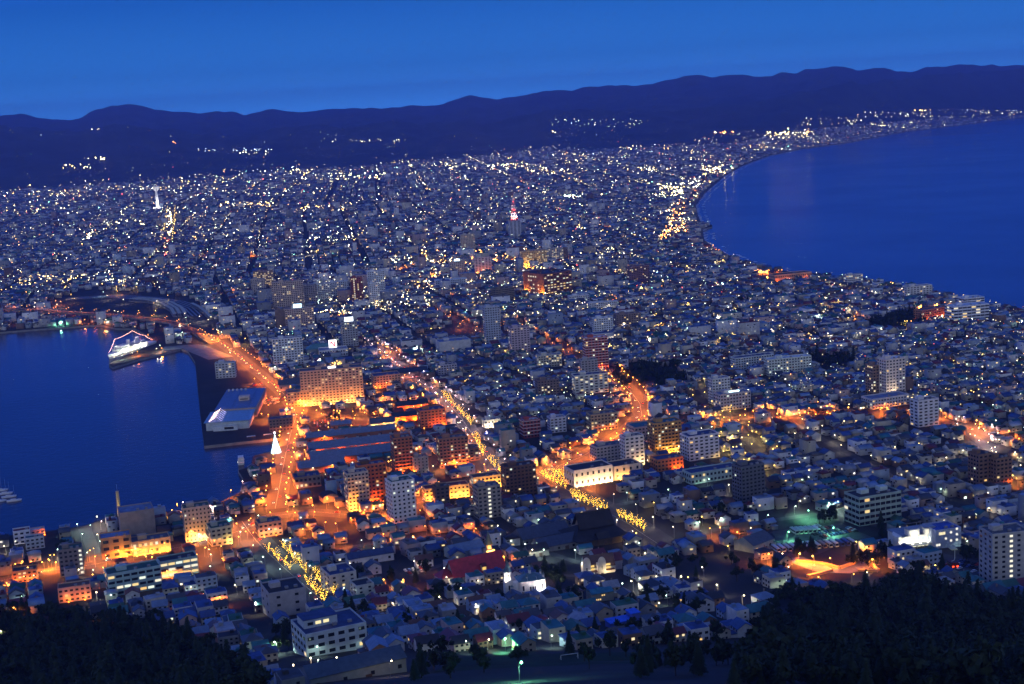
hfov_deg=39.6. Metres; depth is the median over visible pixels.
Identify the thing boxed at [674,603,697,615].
house
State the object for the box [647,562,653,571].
house
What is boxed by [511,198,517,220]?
lattice tower
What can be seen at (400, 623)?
house
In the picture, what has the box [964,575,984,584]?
house
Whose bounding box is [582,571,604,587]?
house
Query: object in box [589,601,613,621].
house
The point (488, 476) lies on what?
apartment building
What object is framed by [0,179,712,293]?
distant houses
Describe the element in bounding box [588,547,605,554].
house
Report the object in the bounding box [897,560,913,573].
house
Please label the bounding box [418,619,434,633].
house
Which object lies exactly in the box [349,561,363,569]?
house
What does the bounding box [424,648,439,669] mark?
broadleaf tree
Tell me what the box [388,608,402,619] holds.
house
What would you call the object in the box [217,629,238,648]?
flats
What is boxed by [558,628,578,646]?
house
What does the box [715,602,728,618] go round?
house
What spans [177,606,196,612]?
house
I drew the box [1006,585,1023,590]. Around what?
house
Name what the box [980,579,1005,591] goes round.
house
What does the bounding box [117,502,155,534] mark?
warehouse block
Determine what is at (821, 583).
house
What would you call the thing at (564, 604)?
house
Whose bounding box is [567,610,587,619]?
house
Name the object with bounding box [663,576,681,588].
house
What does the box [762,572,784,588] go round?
house
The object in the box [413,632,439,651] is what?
house
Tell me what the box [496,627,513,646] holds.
house
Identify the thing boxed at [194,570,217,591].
flats
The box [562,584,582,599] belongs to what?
house
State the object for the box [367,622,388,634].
house
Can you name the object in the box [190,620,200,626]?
house
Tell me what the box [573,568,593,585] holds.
house
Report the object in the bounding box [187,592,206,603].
house
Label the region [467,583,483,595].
house
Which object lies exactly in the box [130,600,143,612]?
house
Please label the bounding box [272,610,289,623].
house
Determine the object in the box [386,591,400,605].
house
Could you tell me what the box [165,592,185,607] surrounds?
house
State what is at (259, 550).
road
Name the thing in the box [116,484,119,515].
chimney
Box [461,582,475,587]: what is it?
house
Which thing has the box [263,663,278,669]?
house
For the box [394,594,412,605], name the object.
house
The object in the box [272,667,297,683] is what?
house
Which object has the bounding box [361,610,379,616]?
house
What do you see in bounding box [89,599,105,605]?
house
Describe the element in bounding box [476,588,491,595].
house
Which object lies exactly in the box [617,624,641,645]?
house
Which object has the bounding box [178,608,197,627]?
house
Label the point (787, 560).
house
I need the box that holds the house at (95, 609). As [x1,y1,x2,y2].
[89,603,106,619]
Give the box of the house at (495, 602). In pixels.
[491,596,506,610]
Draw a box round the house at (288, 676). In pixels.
[276,668,304,683]
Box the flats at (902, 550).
[887,543,914,560]
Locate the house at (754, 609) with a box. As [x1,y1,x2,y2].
[744,600,767,619]
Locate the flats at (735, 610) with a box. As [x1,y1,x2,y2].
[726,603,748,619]
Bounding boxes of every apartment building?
[12,526,30,544]
[12,564,37,581]
[25,533,44,549]
[30,526,44,534]
[57,579,91,603]
[58,542,84,576]
[99,529,132,559]
[131,531,170,555]
[181,501,210,542]
[205,520,232,546]
[215,360,236,378]
[250,277,265,294]
[255,515,282,537]
[260,576,306,617]
[268,415,292,431]
[271,279,304,308]
[275,307,285,328]
[292,470,320,488]
[303,283,317,304]
[312,282,332,304]
[320,562,356,592]
[324,280,348,295]
[340,317,358,349]
[350,276,363,300]
[350,577,373,595]
[366,269,384,297]
[368,281,380,305]
[371,371,400,388]
[385,474,416,523]
[390,432,412,473]
[412,452,428,473]
[416,405,445,428]
[422,480,469,501]
[432,482,449,503]
[434,277,466,287]
[436,361,456,374]
[436,433,468,468]
[449,259,464,272]
[460,233,474,249]
[468,444,479,460]
[469,471,500,487]
[472,480,501,518]
[473,256,491,272]
[482,304,500,343]
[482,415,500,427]
[490,286,514,300]
[500,460,536,495]
[508,220,520,238]
[508,324,530,350]
[519,416,540,438]
[520,249,546,267]
[535,376,559,394]
[536,247,563,261]
[536,352,561,367]
[547,413,566,432]
[568,293,589,300]
[571,370,608,393]
[579,356,597,371]
[582,334,608,368]
[586,409,617,430]
[588,300,617,308]
[589,440,619,460]
[591,315,612,331]
[613,311,640,326]
[619,431,644,463]
[626,264,649,281]
[626,420,647,440]
[647,417,681,452]
[650,452,683,471]
[680,429,719,460]
[708,374,729,404]
[713,388,750,410]
[732,459,765,502]
[844,273,862,282]
[902,283,931,295]
[910,395,938,426]
[968,448,991,484]
[979,522,1023,581]
[990,452,1012,484]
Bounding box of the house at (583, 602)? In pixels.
[571,596,596,607]
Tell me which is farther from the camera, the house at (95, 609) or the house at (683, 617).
the house at (95, 609)
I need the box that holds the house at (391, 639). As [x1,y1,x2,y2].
[385,633,404,650]
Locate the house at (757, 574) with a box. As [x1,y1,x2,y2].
[753,570,765,584]
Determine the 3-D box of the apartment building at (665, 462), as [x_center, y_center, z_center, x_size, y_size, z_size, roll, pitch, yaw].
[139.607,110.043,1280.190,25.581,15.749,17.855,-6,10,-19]
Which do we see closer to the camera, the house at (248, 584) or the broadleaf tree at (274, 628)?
the broadleaf tree at (274, 628)
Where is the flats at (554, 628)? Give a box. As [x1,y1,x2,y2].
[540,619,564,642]
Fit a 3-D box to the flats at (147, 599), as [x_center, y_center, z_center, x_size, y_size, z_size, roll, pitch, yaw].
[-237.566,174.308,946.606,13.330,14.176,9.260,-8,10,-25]
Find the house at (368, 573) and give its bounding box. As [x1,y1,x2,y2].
[358,570,373,577]
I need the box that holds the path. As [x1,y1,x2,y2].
[792,557,879,572]
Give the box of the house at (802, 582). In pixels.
[785,578,808,589]
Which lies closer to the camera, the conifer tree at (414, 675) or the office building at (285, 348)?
the conifer tree at (414, 675)
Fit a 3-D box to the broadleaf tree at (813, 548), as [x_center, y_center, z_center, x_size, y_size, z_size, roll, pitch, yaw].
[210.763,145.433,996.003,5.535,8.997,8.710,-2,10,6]
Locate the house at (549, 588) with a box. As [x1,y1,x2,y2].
[542,586,557,591]
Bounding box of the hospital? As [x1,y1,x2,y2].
[945,301,988,321]
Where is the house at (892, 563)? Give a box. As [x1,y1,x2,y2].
[888,556,902,569]
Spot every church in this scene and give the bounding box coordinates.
[434,531,505,583]
[503,561,545,592]
[581,552,622,573]
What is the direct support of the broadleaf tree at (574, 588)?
on the ground at (718, 568)
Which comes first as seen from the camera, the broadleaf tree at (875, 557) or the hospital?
the broadleaf tree at (875, 557)
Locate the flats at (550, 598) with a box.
[539,589,561,608]
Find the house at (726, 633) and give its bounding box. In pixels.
[708,623,731,638]
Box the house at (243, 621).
[232,619,247,626]
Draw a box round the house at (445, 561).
[443,556,456,568]
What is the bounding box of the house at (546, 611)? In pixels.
[541,606,564,617]
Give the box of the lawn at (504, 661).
[432,652,636,672]
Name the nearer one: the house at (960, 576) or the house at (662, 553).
the house at (960, 576)
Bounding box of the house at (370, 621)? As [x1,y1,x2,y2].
[362,614,376,632]
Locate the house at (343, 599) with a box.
[341,594,365,605]
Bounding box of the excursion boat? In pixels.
[238,455,243,464]
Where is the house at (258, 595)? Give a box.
[252,592,260,605]
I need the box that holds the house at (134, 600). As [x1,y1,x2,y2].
[127,596,142,608]
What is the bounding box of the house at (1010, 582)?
[1001,578,1019,586]
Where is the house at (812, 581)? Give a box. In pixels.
[807,578,816,587]
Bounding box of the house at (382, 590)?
[373,584,388,597]
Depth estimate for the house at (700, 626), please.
713.97 m
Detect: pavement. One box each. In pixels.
[1,508,381,583]
[213,334,286,405]
[232,519,334,602]
[264,406,304,509]
[364,341,501,471]
[382,367,647,515]
[554,472,673,539]
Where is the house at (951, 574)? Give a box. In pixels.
[939,571,955,582]
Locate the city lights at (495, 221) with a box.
[20,109,1021,313]
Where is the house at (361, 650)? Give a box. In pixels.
[357,634,372,652]
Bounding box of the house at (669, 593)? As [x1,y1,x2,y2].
[652,585,672,598]
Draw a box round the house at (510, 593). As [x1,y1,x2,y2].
[504,589,521,599]
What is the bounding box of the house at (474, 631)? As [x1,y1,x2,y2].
[461,625,489,646]
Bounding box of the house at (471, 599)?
[464,593,483,611]
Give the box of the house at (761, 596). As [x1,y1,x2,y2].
[751,588,773,603]
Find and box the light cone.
[271,432,280,453]
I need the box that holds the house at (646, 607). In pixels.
[635,598,655,617]
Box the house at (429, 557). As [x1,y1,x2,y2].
[413,553,433,567]
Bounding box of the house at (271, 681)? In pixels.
[269,668,277,683]
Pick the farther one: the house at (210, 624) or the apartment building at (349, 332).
the apartment building at (349, 332)
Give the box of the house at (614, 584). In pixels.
[599,578,620,596]
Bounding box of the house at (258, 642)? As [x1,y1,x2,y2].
[250,639,268,651]
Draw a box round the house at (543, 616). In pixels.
[536,612,549,619]
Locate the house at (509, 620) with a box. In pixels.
[503,610,529,630]
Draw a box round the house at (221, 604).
[212,597,228,614]
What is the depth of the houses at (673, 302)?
2328.02 m
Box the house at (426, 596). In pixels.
[413,591,433,601]
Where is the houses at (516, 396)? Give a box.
[0,332,1023,613]
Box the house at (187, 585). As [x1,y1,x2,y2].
[183,580,196,591]
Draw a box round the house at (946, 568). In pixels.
[941,565,959,572]
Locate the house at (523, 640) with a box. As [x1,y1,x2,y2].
[510,631,536,650]
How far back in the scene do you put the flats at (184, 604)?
911.09 m
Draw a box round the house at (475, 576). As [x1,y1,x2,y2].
[465,570,484,585]
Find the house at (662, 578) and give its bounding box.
[653,574,668,582]
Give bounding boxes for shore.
[0,117,1022,479]
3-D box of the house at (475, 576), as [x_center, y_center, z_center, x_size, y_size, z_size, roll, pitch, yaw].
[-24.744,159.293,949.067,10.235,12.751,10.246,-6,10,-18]
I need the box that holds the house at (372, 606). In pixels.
[358,601,376,613]
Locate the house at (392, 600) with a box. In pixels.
[389,598,395,606]
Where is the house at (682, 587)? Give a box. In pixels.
[673,582,691,593]
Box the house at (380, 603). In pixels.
[370,596,387,611]
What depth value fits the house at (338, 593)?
917.83 m
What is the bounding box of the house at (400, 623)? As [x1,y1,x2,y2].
[393,621,408,634]
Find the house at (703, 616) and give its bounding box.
[695,611,716,621]
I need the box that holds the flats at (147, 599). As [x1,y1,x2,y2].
[143,592,165,611]
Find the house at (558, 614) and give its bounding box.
[548,608,568,620]
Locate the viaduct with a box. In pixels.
[3,307,217,343]
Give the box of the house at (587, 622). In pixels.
[578,615,600,630]
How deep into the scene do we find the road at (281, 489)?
1368.88 m
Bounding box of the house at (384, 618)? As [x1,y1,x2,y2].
[373,612,394,625]
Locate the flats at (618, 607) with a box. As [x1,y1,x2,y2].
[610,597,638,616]
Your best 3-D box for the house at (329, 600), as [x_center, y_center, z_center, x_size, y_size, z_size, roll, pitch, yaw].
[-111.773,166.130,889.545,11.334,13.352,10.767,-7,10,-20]
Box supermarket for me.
[318,340,347,357]
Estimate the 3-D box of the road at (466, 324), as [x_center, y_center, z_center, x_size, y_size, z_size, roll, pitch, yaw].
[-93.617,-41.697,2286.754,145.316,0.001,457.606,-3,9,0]
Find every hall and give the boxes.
[204,387,265,431]
[306,343,328,354]
[319,490,337,502]
[344,546,394,563]
[444,539,484,557]
[511,520,568,544]
[523,268,572,294]
[523,541,549,556]
[530,531,578,551]
[564,459,612,486]
[606,458,640,480]
[734,530,773,552]
[769,270,811,281]
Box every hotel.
[253,269,273,287]
[285,304,314,325]
[299,363,363,405]
[354,459,386,501]
[877,355,904,392]
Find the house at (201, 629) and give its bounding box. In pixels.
[191,624,209,633]
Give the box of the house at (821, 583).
[813,579,832,593]
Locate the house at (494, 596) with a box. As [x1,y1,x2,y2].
[485,592,501,600]
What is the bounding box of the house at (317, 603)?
[305,599,323,611]
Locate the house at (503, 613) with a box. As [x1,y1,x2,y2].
[494,608,511,620]
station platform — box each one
[128,298,176,316]
[132,298,181,316]
[137,297,187,315]
[190,303,212,319]
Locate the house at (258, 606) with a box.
[253,597,262,612]
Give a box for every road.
[0,509,386,582]
[78,527,106,574]
[163,208,174,242]
[207,334,287,405]
[234,519,334,603]
[267,406,301,508]
[297,408,396,425]
[331,533,479,550]
[365,342,500,473]
[382,367,647,518]
[407,563,574,576]
[425,301,483,332]
[519,322,578,359]
[525,544,580,564]
[536,469,671,546]
[613,484,731,505]
[641,409,992,436]
[661,163,728,239]
[698,383,768,454]
[707,511,886,531]
[791,422,911,485]
[949,422,1000,452]
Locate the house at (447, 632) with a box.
[439,627,459,649]
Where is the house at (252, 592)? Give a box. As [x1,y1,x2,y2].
[247,584,260,600]
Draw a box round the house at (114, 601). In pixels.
[108,597,123,604]
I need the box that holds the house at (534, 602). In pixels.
[516,594,540,608]
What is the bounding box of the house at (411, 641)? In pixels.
[406,632,427,649]
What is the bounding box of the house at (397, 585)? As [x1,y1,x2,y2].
[390,579,404,592]
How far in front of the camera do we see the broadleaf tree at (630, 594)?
826.35 m
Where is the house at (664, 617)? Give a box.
[651,613,672,626]
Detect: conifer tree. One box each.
[280,624,289,642]
[342,588,347,597]
[349,596,356,611]
[387,565,394,580]
[408,659,420,680]
[412,568,419,583]
[415,642,429,677]
[455,609,464,629]
[543,558,548,576]
[554,579,558,589]
[558,585,562,593]
[561,559,567,571]
[564,630,575,654]
[575,623,580,632]
[592,616,598,630]
[632,645,649,677]
[642,634,657,672]
[645,591,651,603]
[654,648,663,666]
[662,623,669,643]
[663,638,675,666]
[664,618,675,640]
[681,592,685,604]
[681,641,688,661]
[689,640,708,675]
[693,565,698,577]
[792,541,800,555]
[806,535,812,552]
[832,509,838,518]
[848,543,857,562]
[876,511,885,528]
[878,522,886,537]
[938,553,945,570]
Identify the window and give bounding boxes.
[272,282,303,307]
[272,338,302,363]
[286,308,313,324]
[300,368,362,404]
[367,271,384,292]
[482,307,500,343]
[520,251,546,267]
[582,339,607,367]
[880,359,904,391]
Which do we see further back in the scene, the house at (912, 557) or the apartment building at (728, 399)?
the apartment building at (728, 399)
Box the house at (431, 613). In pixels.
[416,608,438,622]
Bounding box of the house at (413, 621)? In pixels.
[406,617,424,624]
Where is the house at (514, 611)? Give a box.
[511,605,530,613]
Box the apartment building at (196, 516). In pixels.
[181,501,210,542]
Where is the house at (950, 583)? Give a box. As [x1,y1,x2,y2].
[937,576,954,584]
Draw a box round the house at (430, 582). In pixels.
[426,578,445,590]
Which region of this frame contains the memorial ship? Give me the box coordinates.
[108,330,156,358]
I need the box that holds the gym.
[299,644,406,683]
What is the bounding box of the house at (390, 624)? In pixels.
[385,618,403,632]
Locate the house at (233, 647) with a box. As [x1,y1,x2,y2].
[230,643,243,649]
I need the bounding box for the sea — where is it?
[0,117,1023,534]
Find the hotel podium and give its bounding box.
[861,391,908,409]
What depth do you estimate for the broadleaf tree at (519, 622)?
776.50 m
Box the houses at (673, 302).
[0,241,1023,366]
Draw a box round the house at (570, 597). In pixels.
[560,592,578,605]
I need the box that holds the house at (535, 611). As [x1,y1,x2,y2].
[521,606,540,615]
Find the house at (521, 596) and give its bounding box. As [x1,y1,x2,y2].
[511,592,529,601]
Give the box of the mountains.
[0,64,1023,190]
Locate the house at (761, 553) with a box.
[754,545,772,559]
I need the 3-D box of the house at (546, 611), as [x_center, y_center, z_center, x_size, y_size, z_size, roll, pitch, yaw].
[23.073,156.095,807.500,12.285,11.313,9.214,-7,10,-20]
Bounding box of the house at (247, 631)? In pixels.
[238,627,257,643]
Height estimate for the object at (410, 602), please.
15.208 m
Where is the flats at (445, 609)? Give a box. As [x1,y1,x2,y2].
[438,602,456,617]
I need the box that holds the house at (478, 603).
[470,596,493,614]
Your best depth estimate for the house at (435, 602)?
852.61 m
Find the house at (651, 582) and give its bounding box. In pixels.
[644,577,664,588]
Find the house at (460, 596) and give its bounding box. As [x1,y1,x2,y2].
[453,587,473,605]
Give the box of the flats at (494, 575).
[483,567,503,584]
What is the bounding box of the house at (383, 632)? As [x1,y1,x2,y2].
[373,626,393,638]
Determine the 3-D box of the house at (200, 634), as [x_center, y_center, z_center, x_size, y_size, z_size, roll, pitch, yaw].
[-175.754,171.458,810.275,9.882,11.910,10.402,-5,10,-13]
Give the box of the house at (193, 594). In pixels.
[186,592,202,596]
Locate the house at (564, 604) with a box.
[554,600,569,608]
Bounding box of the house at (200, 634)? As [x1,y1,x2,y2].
[195,632,208,636]
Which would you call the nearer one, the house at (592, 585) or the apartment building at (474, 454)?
the house at (592, 585)
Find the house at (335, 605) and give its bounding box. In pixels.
[330,602,343,609]
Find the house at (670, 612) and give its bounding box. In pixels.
[667,610,677,618]
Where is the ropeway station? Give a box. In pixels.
[887,521,935,548]
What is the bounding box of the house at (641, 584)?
[637,579,647,589]
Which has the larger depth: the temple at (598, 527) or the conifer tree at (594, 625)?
the temple at (598, 527)
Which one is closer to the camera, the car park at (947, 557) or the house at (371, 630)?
the house at (371, 630)
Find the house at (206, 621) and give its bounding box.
[204,617,221,624]
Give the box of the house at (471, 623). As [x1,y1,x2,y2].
[465,618,481,629]
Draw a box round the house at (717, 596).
[704,589,725,605]
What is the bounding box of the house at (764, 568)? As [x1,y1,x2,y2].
[760,564,771,572]
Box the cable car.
[947,546,958,567]
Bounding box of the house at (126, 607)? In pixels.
[108,605,128,613]
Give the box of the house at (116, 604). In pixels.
[109,601,123,606]
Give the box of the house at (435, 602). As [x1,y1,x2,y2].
[423,599,446,607]
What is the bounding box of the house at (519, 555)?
[510,550,528,560]
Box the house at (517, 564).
[508,558,524,570]
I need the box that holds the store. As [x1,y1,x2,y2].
[435,336,470,351]
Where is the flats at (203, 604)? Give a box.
[194,598,213,621]
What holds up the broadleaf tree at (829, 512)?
on the ground at (718, 568)
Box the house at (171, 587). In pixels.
[161,582,178,594]
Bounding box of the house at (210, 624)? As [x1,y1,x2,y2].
[207,619,217,632]
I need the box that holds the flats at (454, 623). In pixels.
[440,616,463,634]
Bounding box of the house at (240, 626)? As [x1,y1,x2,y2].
[235,622,250,633]
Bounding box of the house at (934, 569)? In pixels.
[925,567,942,575]
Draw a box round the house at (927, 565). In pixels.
[914,559,930,571]
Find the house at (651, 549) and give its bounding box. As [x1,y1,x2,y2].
[647,546,659,553]
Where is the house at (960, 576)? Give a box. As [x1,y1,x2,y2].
[954,569,971,583]
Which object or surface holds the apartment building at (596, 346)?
on the ground at (718, 568)
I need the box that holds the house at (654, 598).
[635,592,659,607]
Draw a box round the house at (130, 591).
[124,586,139,602]
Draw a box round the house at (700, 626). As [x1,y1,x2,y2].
[683,619,709,639]
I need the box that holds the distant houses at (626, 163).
[0,115,1023,224]
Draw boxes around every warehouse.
[278,378,299,390]
[296,456,345,472]
[304,423,395,441]
[306,431,407,450]
[308,443,390,461]
[330,419,351,428]
[369,416,395,426]
[390,366,427,377]
[391,410,416,422]
[394,398,428,410]
[452,358,493,365]
[762,293,781,298]
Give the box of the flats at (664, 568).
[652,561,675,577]
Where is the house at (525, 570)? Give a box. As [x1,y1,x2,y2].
[519,567,535,573]
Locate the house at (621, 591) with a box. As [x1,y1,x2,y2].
[616,587,631,597]
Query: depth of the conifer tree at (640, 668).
501.02 m
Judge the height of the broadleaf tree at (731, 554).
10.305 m
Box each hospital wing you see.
[914,305,944,320]
[956,295,984,302]
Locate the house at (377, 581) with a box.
[369,576,382,585]
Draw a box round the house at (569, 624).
[563,618,588,632]
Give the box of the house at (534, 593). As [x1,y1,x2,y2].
[524,589,539,600]
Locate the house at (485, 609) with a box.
[478,602,495,617]
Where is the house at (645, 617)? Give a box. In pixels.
[640,609,660,626]
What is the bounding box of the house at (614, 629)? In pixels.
[605,625,624,634]
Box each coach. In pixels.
[771,544,779,551]
[777,543,785,551]
[782,543,791,550]
[790,526,798,534]
[794,526,802,533]
[798,526,807,533]
[803,526,811,533]
[807,525,815,532]
[811,525,820,531]
[814,540,820,548]
[817,540,826,547]
[823,539,832,547]
[829,539,838,546]
[835,538,844,546]
[840,537,849,545]
[846,537,855,544]
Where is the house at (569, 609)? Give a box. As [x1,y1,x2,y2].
[564,605,576,614]
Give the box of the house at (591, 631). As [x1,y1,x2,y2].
[586,627,599,644]
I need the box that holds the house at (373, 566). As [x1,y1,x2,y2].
[363,559,381,574]
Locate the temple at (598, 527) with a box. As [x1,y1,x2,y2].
[558,508,626,545]
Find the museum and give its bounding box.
[682,462,731,484]
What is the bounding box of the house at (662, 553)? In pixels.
[653,547,674,560]
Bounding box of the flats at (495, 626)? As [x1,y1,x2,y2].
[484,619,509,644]
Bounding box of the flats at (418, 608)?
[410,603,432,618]
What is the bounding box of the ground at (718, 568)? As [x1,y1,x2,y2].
[0,112,1023,683]
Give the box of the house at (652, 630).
[639,622,664,643]
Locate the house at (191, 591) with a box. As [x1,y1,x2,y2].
[185,589,197,594]
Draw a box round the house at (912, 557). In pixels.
[904,553,922,562]
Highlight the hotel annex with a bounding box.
[287,389,309,407]
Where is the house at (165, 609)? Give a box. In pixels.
[158,608,169,611]
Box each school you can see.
[103,559,161,595]
[291,607,366,656]
[730,352,773,369]
[764,353,811,375]
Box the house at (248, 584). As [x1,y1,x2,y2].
[242,580,255,592]
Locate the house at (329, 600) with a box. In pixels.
[322,595,342,606]
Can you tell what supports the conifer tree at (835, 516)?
on the ground at (718, 568)
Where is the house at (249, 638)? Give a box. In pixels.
[239,630,263,649]
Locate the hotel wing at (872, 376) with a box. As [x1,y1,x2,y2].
[865,361,878,394]
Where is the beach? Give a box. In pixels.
[678,125,953,249]
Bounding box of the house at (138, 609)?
[128,604,145,617]
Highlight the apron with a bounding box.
[162,344,231,359]
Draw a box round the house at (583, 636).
[571,630,592,649]
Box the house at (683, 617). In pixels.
[670,612,697,627]
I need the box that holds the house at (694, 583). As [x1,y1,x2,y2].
[683,577,702,590]
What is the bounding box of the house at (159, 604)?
[151,599,167,608]
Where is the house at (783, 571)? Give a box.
[769,565,790,580]
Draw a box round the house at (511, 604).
[497,598,518,609]
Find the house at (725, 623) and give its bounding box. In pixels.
[719,619,732,628]
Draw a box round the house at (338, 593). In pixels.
[334,587,351,600]
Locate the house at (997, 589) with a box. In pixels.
[987,582,1007,597]
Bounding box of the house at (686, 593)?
[672,591,690,603]
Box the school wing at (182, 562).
[156,550,198,578]
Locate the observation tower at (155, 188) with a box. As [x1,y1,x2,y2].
[152,183,159,210]
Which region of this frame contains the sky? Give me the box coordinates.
[0,0,1023,119]
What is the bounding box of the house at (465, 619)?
[461,614,479,629]
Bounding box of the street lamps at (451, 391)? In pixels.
[1,205,1020,527]
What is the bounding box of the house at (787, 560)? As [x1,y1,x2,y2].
[772,552,792,566]
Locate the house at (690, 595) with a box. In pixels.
[684,591,696,603]
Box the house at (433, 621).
[430,617,444,628]
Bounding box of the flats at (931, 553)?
[914,545,941,565]
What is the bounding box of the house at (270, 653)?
[256,645,278,661]
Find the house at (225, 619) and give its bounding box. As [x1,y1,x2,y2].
[222,611,243,621]
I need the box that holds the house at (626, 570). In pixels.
[623,563,637,575]
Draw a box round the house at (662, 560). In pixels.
[659,557,671,563]
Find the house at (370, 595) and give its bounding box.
[365,592,380,602]
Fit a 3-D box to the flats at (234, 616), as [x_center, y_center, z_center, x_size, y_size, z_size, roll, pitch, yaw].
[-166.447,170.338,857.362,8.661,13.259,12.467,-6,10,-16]
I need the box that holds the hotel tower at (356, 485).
[343,467,369,510]
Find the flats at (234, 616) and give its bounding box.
[227,612,242,620]
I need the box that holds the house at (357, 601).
[349,598,367,613]
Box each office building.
[271,335,303,365]
[844,484,900,526]
[922,520,960,548]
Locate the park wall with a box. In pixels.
[796,559,879,576]
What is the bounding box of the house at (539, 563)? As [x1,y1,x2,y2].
[530,561,542,567]
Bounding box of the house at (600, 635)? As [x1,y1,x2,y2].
[594,630,617,647]
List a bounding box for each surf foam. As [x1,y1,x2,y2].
[696,125,957,249]
[702,125,959,263]
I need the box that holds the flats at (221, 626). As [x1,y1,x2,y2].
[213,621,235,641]
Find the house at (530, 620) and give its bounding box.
[523,615,542,635]
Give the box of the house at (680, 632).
[673,626,686,641]
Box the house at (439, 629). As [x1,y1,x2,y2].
[432,626,450,633]
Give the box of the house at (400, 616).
[398,611,414,622]
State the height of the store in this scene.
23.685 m
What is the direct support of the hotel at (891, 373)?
on the ground at (718, 568)
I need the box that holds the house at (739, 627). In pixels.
[728,617,752,637]
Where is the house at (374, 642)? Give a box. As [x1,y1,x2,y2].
[365,634,388,650]
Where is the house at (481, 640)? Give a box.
[472,632,493,647]
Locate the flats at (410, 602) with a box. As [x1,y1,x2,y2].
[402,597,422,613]
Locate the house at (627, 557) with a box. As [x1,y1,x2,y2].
[622,552,636,564]
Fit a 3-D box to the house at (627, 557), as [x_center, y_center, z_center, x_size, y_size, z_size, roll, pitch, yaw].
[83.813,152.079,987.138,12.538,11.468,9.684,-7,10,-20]
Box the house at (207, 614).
[199,608,215,624]
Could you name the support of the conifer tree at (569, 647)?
on the ground at (718, 568)
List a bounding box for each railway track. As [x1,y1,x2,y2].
[65,296,192,315]
[67,295,200,314]
[69,294,190,303]
[72,296,197,315]
[75,295,189,304]
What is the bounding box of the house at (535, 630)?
[530,619,544,638]
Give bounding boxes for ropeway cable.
[929,515,1023,547]
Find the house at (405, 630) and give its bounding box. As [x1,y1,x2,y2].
[396,623,419,643]
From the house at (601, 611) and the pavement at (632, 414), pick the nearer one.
the house at (601, 611)
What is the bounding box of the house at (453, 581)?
[449,577,464,584]
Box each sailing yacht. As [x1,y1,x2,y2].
[0,481,12,494]
[1,485,15,497]
[6,488,21,501]
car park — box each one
[726,523,876,557]
[930,554,978,575]
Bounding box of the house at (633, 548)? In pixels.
[623,542,640,556]
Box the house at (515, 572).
[510,567,521,580]
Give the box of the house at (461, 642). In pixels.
[449,634,470,651]
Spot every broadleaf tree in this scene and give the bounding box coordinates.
[55,539,68,546]
[269,635,280,644]
[271,623,280,632]
[272,636,281,652]
[276,618,290,629]
[280,622,291,634]
[283,638,291,649]
[356,565,361,577]
[357,598,371,611]
[386,568,394,581]
[402,611,411,622]
[417,558,431,573]
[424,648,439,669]
[427,634,454,651]
[428,582,443,593]
[430,586,441,599]
[432,579,449,588]
[439,651,446,664]
[442,650,457,677]
[447,581,463,590]
[468,643,479,664]
[475,647,490,671]
[483,616,495,622]
[494,588,504,595]
[508,645,528,666]
[511,618,522,626]
[538,563,547,576]
[547,565,560,582]
[554,573,566,586]
[565,585,581,596]
[578,642,594,660]
[582,645,595,668]
[594,629,616,655]
[613,619,624,626]
[619,592,635,599]
[620,638,631,656]
[624,616,642,626]
[630,651,636,666]
[632,635,655,652]
[639,583,654,594]
[647,615,659,624]
[655,585,669,599]
[656,627,674,644]
[663,643,684,675]
[670,592,680,604]
[671,556,680,567]
[677,639,699,673]
[685,633,697,648]
[686,553,698,561]
[686,596,705,609]
[692,632,707,643]
[695,586,706,594]
[699,557,707,567]
[702,640,711,652]
[704,644,725,665]
[709,619,725,633]
[711,632,724,645]
[712,501,725,511]
[720,641,732,664]
[724,551,734,563]
[730,566,743,581]
[733,555,739,565]
[747,558,759,574]
[752,565,758,572]
[771,557,785,567]
[794,537,806,550]
[811,544,816,552]
[817,511,823,523]
[821,514,830,522]
[825,507,832,520]
[829,504,837,518]
[845,554,852,560]
[856,549,870,562]
[864,549,873,560]
[864,554,871,566]
[870,553,883,565]
[875,542,893,558]
[907,518,913,525]
[959,544,968,559]
[960,549,971,560]
[962,546,976,559]
[974,549,978,562]
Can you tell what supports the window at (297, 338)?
in the office building at (285, 348)
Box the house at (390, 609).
[385,604,404,613]
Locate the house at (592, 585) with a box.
[585,582,599,590]
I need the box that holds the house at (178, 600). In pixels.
[172,597,187,604]
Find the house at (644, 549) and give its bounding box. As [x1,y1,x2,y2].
[640,542,653,554]
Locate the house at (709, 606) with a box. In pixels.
[691,592,714,611]
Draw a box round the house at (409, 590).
[400,585,421,595]
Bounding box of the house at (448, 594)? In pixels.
[444,584,453,598]
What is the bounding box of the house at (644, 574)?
[635,570,654,580]
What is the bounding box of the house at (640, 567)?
[630,564,647,578]
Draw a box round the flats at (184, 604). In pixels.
[172,601,192,619]
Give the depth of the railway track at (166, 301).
2608.91 m
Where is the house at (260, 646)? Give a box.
[253,643,271,650]
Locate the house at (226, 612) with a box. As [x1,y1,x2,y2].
[219,609,234,621]
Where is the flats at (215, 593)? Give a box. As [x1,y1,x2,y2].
[204,586,227,600]
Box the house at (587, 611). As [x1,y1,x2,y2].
[573,606,593,617]
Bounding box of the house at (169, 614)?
[154,610,175,622]
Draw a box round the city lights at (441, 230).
[1,124,1023,408]
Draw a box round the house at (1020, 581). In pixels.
[1016,577,1023,586]
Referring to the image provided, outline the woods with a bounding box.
[0,304,1023,683]
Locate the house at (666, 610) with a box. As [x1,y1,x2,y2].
[653,606,675,613]
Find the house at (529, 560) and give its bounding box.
[521,556,537,567]

